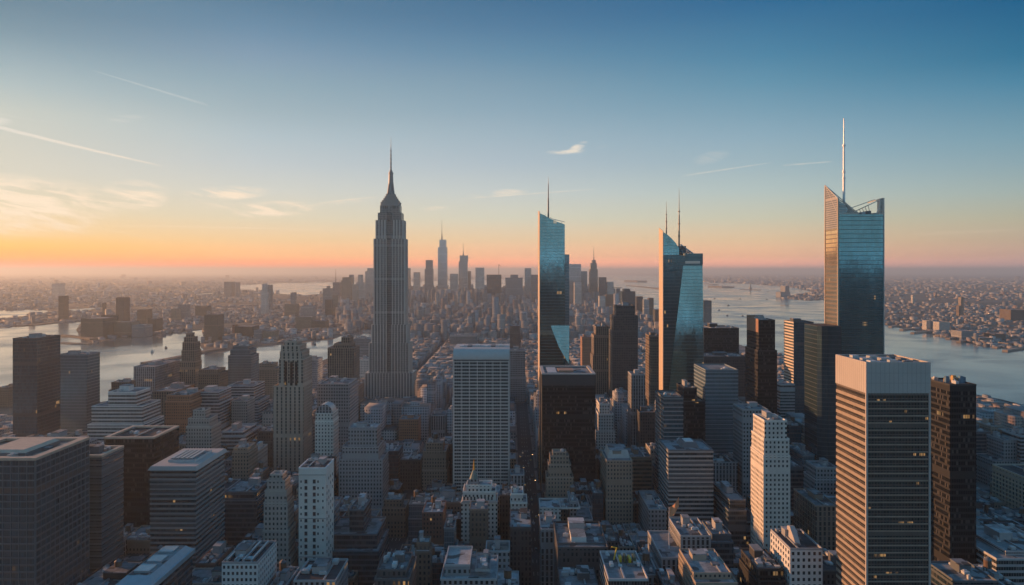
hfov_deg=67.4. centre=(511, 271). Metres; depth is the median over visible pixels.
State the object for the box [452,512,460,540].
city building
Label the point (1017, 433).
city building
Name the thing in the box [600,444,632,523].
apartment building
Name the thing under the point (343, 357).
office tower
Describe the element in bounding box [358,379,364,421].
office building
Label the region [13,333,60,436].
office tower
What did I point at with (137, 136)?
sky
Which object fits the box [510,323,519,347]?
office building
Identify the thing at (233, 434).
office building
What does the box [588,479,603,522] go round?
city building
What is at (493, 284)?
distant tower
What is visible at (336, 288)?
distant tower
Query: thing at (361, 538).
office building
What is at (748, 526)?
city building
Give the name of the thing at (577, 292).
distant tower
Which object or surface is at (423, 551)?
apartment building
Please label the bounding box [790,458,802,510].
city building
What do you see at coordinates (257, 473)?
city building
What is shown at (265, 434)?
city building
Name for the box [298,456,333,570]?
apartment building
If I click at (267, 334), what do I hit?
distant building
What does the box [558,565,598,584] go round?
city building
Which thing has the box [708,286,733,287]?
harbour island
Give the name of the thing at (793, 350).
office tower
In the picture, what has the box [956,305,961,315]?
distant tower
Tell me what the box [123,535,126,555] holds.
city building
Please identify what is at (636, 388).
apartment building
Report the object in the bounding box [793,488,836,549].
office building
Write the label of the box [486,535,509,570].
apartment building
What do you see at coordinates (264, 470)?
city building
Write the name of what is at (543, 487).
city building
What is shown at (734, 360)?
office building
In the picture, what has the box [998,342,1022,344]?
distant building
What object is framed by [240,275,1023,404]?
harbour water
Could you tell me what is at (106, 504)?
office building
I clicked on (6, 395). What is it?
office building
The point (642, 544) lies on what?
city building
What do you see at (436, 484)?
city building
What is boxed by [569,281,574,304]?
distant tower
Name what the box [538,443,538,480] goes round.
city building
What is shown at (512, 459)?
city building
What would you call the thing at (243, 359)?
apartment tower
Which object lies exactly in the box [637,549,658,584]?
city building
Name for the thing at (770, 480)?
office tower
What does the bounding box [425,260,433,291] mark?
distant tower
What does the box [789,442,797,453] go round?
city building
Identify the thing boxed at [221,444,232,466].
city building
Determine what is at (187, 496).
office building
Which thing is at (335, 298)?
distant tower
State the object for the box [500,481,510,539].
city building
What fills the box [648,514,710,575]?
office building
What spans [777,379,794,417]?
office building
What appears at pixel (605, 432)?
office building
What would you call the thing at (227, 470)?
city building
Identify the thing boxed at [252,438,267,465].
city building
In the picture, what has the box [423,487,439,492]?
city building
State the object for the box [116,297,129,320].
distant tower
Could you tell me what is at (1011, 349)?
pier
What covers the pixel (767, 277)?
horizon roofs
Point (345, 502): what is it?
city building
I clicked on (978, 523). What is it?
city building
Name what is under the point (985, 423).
city building
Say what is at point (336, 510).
city building
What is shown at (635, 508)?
city building
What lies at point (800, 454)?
city building
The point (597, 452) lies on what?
city building
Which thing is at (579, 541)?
office building
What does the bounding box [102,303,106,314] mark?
distant tower
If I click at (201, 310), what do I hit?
distant tower
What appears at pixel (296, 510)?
city building
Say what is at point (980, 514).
city building
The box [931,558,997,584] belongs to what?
office building
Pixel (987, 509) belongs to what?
city building
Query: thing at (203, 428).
office building
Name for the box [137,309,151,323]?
distant building
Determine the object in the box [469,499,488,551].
apartment building
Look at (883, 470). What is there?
office tower
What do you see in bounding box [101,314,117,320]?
distant building
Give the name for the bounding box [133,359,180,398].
office building
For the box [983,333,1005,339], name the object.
distant building
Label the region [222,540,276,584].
office building
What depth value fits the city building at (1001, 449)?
796.19 m
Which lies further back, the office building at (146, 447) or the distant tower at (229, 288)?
the distant tower at (229, 288)
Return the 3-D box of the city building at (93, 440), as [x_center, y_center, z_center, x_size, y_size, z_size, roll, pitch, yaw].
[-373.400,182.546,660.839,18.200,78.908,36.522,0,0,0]
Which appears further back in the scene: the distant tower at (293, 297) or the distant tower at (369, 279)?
the distant tower at (369, 279)
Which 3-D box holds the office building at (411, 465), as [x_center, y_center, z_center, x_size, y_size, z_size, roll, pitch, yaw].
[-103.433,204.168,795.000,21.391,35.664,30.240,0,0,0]
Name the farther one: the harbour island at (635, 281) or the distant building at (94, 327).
the harbour island at (635, 281)
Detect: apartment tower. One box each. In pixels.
[228,341,258,384]
[273,339,311,470]
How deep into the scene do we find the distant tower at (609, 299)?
4000.00 m
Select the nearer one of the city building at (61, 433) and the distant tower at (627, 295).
the city building at (61, 433)
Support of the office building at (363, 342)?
on the ground
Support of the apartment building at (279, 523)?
on the ground
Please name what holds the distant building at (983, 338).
on the ground
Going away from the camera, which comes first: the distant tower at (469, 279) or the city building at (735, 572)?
the city building at (735, 572)
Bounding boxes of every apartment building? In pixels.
[262,470,297,568]
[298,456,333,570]
[382,492,408,537]
[399,414,420,439]
[415,530,432,584]
[422,494,445,543]
[443,514,458,563]
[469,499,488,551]
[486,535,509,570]
[510,484,526,508]
[510,508,530,584]
[539,511,555,584]
[544,449,573,520]
[580,334,590,365]
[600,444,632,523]
[628,369,644,446]
[636,406,654,447]
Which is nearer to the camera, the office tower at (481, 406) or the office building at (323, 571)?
the office building at (323, 571)
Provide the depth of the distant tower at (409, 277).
5600.00 m
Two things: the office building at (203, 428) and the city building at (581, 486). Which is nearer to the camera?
the city building at (581, 486)
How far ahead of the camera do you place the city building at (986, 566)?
455.80 m
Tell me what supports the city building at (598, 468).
on the ground
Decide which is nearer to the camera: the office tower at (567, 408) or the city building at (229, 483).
the city building at (229, 483)
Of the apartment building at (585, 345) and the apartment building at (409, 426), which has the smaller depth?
the apartment building at (409, 426)
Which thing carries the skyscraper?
on the ground
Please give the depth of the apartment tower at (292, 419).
800.00 m
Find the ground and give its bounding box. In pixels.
[0,273,1023,584]
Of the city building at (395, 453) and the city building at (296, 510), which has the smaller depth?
the city building at (296, 510)
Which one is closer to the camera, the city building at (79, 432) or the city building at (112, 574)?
the city building at (112, 574)
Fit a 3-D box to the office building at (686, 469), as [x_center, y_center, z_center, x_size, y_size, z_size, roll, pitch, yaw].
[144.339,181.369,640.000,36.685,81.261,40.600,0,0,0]
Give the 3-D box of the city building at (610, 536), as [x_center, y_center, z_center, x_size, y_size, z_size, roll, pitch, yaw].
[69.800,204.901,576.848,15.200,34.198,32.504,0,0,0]
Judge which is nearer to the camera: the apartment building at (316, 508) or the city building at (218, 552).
the city building at (218, 552)
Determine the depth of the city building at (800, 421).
836.57 m
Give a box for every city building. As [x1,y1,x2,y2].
[0,432,12,437]
[27,434,44,436]
[42,429,74,436]
[75,429,86,436]
[76,558,140,584]
[79,436,97,443]
[123,523,138,534]
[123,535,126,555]
[123,554,149,561]
[127,525,149,553]
[140,545,163,563]
[179,433,185,450]
[192,566,221,584]
[195,540,232,567]
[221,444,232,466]
[224,467,231,477]
[224,473,240,498]
[225,456,231,474]
[233,533,256,549]
[248,468,262,479]
[251,461,269,479]
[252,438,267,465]
[252,523,263,539]
[257,425,272,466]
[269,466,298,477]
[270,559,299,584]
[290,473,298,498]
[294,498,298,528]
[296,487,298,498]
[296,526,298,538]
[296,539,298,565]
[305,453,335,476]
[334,477,336,495]
[334,498,339,524]
[336,473,338,495]
[340,496,353,511]
[340,512,347,515]
[347,498,380,515]
[348,570,357,584]
[381,436,388,482]
[386,443,402,481]
[388,478,403,493]
[400,544,443,551]
[408,489,452,543]
[409,538,416,555]
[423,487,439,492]
[424,478,452,489]
[432,545,443,584]
[433,484,462,512]
[445,436,452,483]
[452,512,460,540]
[456,539,468,545]
[472,549,476,554]
[496,485,501,534]
[498,566,518,584]
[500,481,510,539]
[507,481,514,488]
[510,440,515,451]
[510,452,515,468]
[537,427,538,472]
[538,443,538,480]
[541,483,544,497]
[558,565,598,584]
[567,484,592,520]
[574,478,587,493]
[575,493,591,514]
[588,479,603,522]
[595,447,599,478]
[598,457,599,479]
[601,520,624,530]
[601,521,617,550]
[614,527,634,550]
[623,523,642,532]
[629,531,647,551]
[632,491,637,523]
[637,539,647,552]
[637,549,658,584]
[646,442,654,488]
[652,463,654,489]
[655,568,681,584]
[713,453,737,491]
[730,568,738,581]
[733,548,748,569]
[738,544,785,584]
[746,495,793,525]
[746,507,750,547]
[784,415,802,444]
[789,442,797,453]
[790,443,814,487]
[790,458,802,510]
[795,417,803,432]
[801,433,803,443]
[822,493,836,503]
[823,548,829,555]
[823,550,836,584]
[973,556,1016,584]
[976,417,1001,433]
[976,424,990,452]
[976,428,1020,486]
[976,493,993,507]
[976,502,1006,518]
[976,509,994,518]
[976,519,982,525]
[977,490,1006,507]
[978,518,1023,525]
[983,520,1023,530]
[993,506,1023,523]
[1000,427,1023,463]
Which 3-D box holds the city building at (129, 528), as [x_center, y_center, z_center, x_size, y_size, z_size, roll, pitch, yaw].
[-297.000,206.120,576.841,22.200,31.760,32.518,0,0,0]
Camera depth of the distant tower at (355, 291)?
4700.00 m
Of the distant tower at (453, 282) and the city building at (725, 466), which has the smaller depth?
the city building at (725, 466)
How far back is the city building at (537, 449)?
843.28 m
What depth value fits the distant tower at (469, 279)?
5700.00 m
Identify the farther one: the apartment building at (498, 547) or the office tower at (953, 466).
the office tower at (953, 466)
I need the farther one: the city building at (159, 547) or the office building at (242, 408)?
the office building at (242, 408)
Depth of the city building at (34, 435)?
836.39 m
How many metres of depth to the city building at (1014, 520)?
639.22 m
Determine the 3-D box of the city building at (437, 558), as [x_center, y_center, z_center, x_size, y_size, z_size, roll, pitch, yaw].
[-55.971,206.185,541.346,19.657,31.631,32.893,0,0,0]
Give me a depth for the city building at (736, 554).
538.18 m
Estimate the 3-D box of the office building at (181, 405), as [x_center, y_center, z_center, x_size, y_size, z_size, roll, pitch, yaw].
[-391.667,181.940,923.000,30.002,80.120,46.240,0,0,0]
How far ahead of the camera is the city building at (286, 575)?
457.67 m
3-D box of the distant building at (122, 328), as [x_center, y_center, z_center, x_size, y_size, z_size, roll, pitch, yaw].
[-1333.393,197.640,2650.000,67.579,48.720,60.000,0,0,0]
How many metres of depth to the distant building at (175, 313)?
3402.50 m
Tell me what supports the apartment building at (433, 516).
on the ground
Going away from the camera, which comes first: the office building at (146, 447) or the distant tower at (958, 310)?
the office building at (146, 447)
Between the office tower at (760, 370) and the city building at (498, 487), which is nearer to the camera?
the city building at (498, 487)
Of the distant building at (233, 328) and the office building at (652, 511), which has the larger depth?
the distant building at (233, 328)
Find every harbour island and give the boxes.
[624,280,646,281]
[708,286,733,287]
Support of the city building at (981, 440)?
on the ground
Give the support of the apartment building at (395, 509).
on the ground
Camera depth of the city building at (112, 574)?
456.41 m
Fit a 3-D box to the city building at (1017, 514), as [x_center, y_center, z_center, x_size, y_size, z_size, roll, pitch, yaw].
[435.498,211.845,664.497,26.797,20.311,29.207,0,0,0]
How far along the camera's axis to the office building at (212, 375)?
1052.00 m
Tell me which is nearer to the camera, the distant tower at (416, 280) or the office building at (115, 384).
the office building at (115, 384)
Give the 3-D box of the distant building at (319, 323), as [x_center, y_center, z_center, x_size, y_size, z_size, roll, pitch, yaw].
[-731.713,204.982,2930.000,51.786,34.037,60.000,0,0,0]
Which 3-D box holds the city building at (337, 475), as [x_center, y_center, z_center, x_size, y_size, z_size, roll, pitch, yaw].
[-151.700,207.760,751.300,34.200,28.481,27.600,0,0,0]
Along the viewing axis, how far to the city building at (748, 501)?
637.26 m
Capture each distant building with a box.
[81,317,116,337]
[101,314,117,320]
[114,321,139,335]
[132,324,152,336]
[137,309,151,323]
[148,318,162,331]
[171,308,180,320]
[178,304,189,318]
[204,314,223,341]
[232,324,237,332]
[235,325,258,337]
[254,329,265,338]
[263,330,278,338]
[296,316,314,328]
[311,320,328,328]
[653,309,658,321]
[922,320,930,329]
[931,321,949,329]
[951,330,973,338]
[972,337,992,340]
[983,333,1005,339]
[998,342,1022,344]
[999,309,1023,320]
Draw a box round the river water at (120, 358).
[0,322,370,415]
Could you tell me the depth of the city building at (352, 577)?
530.00 m
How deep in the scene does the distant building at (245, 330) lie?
2550.00 m
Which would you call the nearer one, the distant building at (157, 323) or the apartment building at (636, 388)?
the apartment building at (636, 388)
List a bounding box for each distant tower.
[52,283,64,296]
[58,296,68,320]
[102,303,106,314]
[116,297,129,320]
[195,306,211,315]
[224,282,234,296]
[236,282,239,296]
[261,284,268,313]
[268,285,272,309]
[284,304,298,316]
[291,292,296,303]
[301,305,315,316]
[323,288,332,309]
[325,299,332,315]
[332,295,338,313]
[333,275,340,297]
[341,277,352,299]
[352,284,358,302]
[356,275,365,299]
[365,268,372,298]
[408,268,410,287]
[413,272,419,295]
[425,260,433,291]
[438,234,447,288]
[450,274,457,290]
[459,251,467,288]
[468,271,470,289]
[475,268,483,289]
[487,275,500,296]
[505,275,522,302]
[525,268,530,295]
[531,275,537,291]
[569,264,580,281]
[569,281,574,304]
[574,282,581,305]
[581,271,586,291]
[589,254,597,297]
[598,277,605,295]
[598,296,604,306]
[605,294,613,306]
[606,282,613,294]
[612,287,634,304]
[635,296,642,311]
[642,299,648,314]
[647,298,653,314]
[703,300,711,322]
[776,286,789,296]
[911,295,914,303]
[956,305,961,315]
[958,297,963,314]
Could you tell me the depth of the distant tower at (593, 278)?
4800.00 m
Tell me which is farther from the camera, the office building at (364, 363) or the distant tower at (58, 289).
the distant tower at (58, 289)
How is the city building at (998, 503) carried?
on the ground
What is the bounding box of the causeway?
[140,348,225,363]
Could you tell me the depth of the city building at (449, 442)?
795.60 m
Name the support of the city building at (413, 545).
on the ground
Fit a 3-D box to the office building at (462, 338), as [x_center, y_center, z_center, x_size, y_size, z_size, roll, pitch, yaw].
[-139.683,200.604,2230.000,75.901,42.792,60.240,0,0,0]
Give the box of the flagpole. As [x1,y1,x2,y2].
[669,497,678,548]
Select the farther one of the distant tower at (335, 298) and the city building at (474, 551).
the distant tower at (335, 298)
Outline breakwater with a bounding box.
[626,285,658,288]
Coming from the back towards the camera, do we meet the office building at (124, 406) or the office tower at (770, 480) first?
the office building at (124, 406)
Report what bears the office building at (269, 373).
on the ground
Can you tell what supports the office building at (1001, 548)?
on the ground
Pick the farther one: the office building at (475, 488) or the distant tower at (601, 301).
the distant tower at (601, 301)
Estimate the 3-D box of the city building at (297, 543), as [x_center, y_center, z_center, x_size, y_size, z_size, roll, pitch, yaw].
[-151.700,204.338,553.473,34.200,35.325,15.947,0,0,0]
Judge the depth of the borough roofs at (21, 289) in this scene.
5520.76 m
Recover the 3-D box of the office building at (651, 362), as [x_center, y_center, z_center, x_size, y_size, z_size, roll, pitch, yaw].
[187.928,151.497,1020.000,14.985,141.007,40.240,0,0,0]
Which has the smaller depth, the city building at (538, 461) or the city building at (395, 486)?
the city building at (395, 486)
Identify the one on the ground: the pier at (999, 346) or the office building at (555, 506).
the office building at (555, 506)
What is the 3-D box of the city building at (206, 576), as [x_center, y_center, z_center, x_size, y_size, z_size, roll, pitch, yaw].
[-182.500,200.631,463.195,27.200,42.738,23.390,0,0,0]
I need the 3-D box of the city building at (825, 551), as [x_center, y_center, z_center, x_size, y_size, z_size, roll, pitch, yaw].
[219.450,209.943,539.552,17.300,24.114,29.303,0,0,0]
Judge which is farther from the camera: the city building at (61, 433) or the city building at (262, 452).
the city building at (262, 452)
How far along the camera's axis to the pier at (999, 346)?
2226.94 m
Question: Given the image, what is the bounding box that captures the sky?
[0,0,1023,272]
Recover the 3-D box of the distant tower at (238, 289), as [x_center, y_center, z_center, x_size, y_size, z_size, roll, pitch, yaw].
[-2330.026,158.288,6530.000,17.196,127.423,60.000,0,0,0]
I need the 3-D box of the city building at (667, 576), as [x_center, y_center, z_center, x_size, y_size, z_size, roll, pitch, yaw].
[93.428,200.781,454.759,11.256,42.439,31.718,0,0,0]
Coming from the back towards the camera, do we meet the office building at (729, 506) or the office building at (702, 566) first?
the office building at (729, 506)
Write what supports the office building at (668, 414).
on the ground
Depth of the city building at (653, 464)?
759.86 m
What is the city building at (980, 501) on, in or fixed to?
on the ground
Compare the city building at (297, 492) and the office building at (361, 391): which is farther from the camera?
the office building at (361, 391)
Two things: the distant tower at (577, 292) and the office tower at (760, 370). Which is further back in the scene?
the distant tower at (577, 292)
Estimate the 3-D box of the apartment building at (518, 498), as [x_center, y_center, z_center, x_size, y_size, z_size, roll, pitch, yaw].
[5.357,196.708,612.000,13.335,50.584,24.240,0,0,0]
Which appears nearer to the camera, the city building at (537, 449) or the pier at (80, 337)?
the city building at (537, 449)
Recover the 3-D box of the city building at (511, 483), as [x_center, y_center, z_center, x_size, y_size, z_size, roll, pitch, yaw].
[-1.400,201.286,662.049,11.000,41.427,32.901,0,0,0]
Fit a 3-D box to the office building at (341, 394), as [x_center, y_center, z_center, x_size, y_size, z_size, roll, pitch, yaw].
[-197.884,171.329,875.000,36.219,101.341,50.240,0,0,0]
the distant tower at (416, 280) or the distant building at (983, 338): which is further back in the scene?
the distant tower at (416, 280)
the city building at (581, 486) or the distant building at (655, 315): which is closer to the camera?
the city building at (581, 486)
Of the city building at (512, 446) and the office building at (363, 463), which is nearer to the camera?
the office building at (363, 463)
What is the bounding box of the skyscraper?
[364,150,416,397]
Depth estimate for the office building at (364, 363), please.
1500.00 m
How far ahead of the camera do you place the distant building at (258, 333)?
2500.00 m
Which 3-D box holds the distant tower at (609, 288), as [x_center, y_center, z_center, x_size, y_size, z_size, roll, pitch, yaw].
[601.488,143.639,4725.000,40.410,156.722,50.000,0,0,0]
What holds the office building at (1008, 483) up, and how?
on the ground
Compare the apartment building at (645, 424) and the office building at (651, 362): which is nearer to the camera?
the apartment building at (645, 424)
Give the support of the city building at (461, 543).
on the ground
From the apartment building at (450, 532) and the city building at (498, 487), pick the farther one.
the city building at (498, 487)
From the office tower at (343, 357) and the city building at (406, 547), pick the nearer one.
the city building at (406, 547)
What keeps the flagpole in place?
on the office building at (685, 531)
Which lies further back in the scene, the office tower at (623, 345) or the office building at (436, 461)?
the office tower at (623, 345)
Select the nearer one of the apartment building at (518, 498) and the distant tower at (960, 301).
the apartment building at (518, 498)
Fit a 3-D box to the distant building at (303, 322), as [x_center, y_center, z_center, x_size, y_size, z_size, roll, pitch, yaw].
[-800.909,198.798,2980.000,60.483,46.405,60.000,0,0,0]
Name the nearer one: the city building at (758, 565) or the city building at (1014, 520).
the city building at (758, 565)
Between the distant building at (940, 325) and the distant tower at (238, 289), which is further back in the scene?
the distant tower at (238, 289)
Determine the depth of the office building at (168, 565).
423.70 m
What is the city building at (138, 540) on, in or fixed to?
on the ground
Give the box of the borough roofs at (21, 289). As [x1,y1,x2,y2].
[0,274,424,347]
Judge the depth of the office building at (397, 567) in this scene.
409.51 m
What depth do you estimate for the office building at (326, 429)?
740.38 m
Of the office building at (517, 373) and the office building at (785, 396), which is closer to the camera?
the office building at (785, 396)
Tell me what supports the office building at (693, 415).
on the ground
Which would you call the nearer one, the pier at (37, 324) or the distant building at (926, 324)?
the distant building at (926, 324)
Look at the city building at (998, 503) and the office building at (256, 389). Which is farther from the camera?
the office building at (256, 389)
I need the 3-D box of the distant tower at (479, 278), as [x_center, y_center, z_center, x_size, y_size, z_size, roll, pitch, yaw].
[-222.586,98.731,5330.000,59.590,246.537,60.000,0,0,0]
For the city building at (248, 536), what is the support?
on the ground
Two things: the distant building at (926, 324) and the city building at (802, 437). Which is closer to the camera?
the city building at (802, 437)
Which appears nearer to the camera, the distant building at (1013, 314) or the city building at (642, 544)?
the city building at (642, 544)
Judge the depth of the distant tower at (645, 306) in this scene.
3200.00 m
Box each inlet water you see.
[0,310,47,317]
[69,308,94,310]
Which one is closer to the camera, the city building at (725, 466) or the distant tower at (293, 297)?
the city building at (725, 466)
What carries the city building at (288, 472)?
on the ground
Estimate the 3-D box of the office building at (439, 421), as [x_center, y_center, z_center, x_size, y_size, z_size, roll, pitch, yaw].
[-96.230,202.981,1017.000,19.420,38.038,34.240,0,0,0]
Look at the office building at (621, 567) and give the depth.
438.45 m
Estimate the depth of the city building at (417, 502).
625.10 m
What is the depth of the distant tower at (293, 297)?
4300.00 m
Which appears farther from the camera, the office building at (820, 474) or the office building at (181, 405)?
the office building at (181, 405)
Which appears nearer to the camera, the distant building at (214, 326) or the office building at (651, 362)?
the office building at (651, 362)
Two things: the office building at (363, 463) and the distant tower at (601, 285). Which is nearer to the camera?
the office building at (363, 463)
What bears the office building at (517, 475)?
on the ground
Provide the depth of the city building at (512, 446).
828.84 m
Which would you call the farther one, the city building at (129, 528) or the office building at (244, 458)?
the office building at (244, 458)
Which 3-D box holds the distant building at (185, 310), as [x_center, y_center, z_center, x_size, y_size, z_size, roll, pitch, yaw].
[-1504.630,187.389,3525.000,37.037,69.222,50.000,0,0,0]
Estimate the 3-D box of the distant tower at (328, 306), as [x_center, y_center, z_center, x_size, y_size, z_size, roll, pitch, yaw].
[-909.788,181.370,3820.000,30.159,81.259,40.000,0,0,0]
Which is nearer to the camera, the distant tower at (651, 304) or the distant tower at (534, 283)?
the distant tower at (651, 304)
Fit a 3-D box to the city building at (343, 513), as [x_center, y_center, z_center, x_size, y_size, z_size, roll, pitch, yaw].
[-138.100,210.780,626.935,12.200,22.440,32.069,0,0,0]
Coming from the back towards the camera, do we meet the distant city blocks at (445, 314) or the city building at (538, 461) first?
the distant city blocks at (445, 314)
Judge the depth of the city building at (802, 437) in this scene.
759.86 m
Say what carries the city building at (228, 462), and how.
on the ground
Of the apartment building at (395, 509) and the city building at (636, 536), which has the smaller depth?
the city building at (636, 536)
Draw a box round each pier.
[13,322,58,325]
[60,334,97,339]
[60,342,92,344]
[910,331,930,333]
[992,344,1009,347]
[1002,347,1023,351]
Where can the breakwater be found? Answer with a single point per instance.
(643, 286)
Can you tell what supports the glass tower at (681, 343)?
on the ground
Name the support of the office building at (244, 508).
on the ground
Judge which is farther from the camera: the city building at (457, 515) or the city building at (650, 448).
the city building at (650, 448)
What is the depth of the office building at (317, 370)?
1350.28 m
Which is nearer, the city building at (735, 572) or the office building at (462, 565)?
the office building at (462, 565)
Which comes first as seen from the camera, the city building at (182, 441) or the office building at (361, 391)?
the city building at (182, 441)
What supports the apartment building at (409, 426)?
on the ground
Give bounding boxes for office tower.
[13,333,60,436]
[60,350,99,432]
[180,332,201,386]
[328,334,359,379]
[453,344,509,490]
[539,366,595,489]
[590,323,609,394]
[609,302,637,396]
[745,315,776,413]
[750,410,790,552]
[784,318,813,413]
[836,354,930,584]
[931,375,976,563]
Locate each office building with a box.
[0,383,12,406]
[0,437,89,584]
[87,384,163,440]
[90,444,123,573]
[104,425,178,526]
[109,378,135,390]
[115,545,194,584]
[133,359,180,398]
[148,448,226,569]
[152,382,193,424]
[165,387,203,434]
[186,407,220,447]
[198,365,227,388]
[201,385,232,432]
[221,422,260,449]
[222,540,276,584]
[224,477,266,545]
[227,379,269,422]
[231,395,254,425]
[232,438,257,479]
[259,360,278,397]
[293,558,347,584]
[312,355,322,389]
[315,401,338,474]
[317,375,358,449]
[332,493,388,584]
[339,422,388,508]
[354,336,370,356]
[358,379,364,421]
[360,355,368,378]
[374,550,416,584]
[400,449,422,489]
[422,432,449,492]
[431,408,446,436]
[440,546,497,584]
[450,333,476,344]
[460,461,497,542]
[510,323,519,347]
[510,346,524,401]
[510,465,523,493]
[539,498,579,520]
[553,518,607,584]
[595,397,615,448]
[600,546,647,584]
[626,445,651,494]
[638,490,666,530]
[645,332,658,405]
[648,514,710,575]
[655,390,682,495]
[659,438,713,529]
[676,379,704,441]
[678,548,737,584]
[694,364,737,453]
[702,517,733,568]
[703,323,738,353]
[704,351,744,396]
[713,481,746,547]
[733,401,767,499]
[770,525,822,584]
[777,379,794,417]
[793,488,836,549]
[803,457,836,495]
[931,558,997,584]
[976,524,1023,584]
[992,464,1023,507]
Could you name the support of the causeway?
in the river water at (120, 358)
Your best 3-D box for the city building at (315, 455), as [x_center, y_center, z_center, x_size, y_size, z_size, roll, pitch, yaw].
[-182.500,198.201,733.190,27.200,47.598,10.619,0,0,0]
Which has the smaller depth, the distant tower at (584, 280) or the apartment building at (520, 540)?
the apartment building at (520, 540)
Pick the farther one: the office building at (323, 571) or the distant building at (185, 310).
the distant building at (185, 310)
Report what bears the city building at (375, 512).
on the ground
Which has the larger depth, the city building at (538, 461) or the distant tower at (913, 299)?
the distant tower at (913, 299)
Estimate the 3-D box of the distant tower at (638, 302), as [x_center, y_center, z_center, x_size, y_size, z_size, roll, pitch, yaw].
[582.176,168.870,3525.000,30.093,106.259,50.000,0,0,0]
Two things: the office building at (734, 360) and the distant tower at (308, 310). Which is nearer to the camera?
the office building at (734, 360)
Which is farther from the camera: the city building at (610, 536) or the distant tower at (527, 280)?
the distant tower at (527, 280)
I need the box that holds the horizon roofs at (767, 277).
[411,274,887,290]
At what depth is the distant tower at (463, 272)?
5600.00 m
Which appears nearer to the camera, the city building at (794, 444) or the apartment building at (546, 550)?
the apartment building at (546, 550)
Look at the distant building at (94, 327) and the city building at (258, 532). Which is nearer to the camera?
the city building at (258, 532)
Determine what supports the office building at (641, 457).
on the ground
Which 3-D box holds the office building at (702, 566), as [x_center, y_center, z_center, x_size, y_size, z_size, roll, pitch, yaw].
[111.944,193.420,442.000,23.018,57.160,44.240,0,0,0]
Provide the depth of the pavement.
988.72 m
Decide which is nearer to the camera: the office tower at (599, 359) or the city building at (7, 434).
the city building at (7, 434)
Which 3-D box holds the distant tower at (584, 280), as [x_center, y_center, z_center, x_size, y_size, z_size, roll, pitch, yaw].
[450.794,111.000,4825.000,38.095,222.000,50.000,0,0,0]
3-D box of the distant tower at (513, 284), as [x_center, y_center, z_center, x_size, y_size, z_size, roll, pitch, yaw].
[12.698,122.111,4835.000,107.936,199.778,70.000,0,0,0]
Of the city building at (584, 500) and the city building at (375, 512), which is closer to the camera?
the city building at (375, 512)
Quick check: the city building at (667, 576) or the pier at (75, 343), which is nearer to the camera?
the city building at (667, 576)
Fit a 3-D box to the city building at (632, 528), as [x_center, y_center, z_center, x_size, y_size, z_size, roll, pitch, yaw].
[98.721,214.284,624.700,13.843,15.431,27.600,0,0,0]
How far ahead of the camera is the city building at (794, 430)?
816.74 m
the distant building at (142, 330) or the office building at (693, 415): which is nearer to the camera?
the office building at (693, 415)
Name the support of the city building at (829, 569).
on the ground
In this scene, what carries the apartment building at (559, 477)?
on the ground
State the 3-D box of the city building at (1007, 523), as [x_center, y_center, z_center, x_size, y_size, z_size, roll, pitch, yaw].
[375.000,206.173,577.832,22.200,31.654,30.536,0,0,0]
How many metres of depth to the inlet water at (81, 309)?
4435.76 m
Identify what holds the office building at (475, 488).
on the ground
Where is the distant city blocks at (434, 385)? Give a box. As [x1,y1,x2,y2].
[0,337,1023,464]
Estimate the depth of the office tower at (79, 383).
950.00 m
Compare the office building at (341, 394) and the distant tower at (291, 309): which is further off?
the distant tower at (291, 309)
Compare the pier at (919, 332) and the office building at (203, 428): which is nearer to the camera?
the office building at (203, 428)
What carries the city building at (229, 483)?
on the ground
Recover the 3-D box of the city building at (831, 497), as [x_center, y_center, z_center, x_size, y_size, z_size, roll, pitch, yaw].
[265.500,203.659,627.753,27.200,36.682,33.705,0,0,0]
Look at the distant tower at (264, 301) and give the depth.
3900.00 m
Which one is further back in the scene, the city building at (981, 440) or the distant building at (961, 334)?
the distant building at (961, 334)
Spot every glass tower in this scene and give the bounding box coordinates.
[538,182,568,389]
[659,202,703,391]
[804,118,884,466]
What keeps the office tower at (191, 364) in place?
on the ground
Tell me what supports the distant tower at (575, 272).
on the ground
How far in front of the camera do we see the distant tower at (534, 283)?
5200.00 m
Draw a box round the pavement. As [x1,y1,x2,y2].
[233,342,990,547]
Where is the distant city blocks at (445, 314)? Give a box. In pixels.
[319,284,706,341]
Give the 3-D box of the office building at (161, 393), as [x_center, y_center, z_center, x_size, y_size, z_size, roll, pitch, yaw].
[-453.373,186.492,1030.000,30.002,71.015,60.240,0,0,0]
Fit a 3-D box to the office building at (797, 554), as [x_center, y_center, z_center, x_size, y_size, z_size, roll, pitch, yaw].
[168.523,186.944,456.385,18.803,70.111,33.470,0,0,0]
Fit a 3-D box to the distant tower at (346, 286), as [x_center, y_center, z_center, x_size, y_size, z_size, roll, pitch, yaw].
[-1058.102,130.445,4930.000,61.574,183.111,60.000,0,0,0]
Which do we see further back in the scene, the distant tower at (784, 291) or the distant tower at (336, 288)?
the distant tower at (784, 291)
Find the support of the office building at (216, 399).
on the ground
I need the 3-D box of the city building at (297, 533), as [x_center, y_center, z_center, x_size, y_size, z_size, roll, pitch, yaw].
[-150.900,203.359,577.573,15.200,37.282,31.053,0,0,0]
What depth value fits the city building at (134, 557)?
544.49 m
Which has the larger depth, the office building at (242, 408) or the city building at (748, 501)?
the office building at (242, 408)

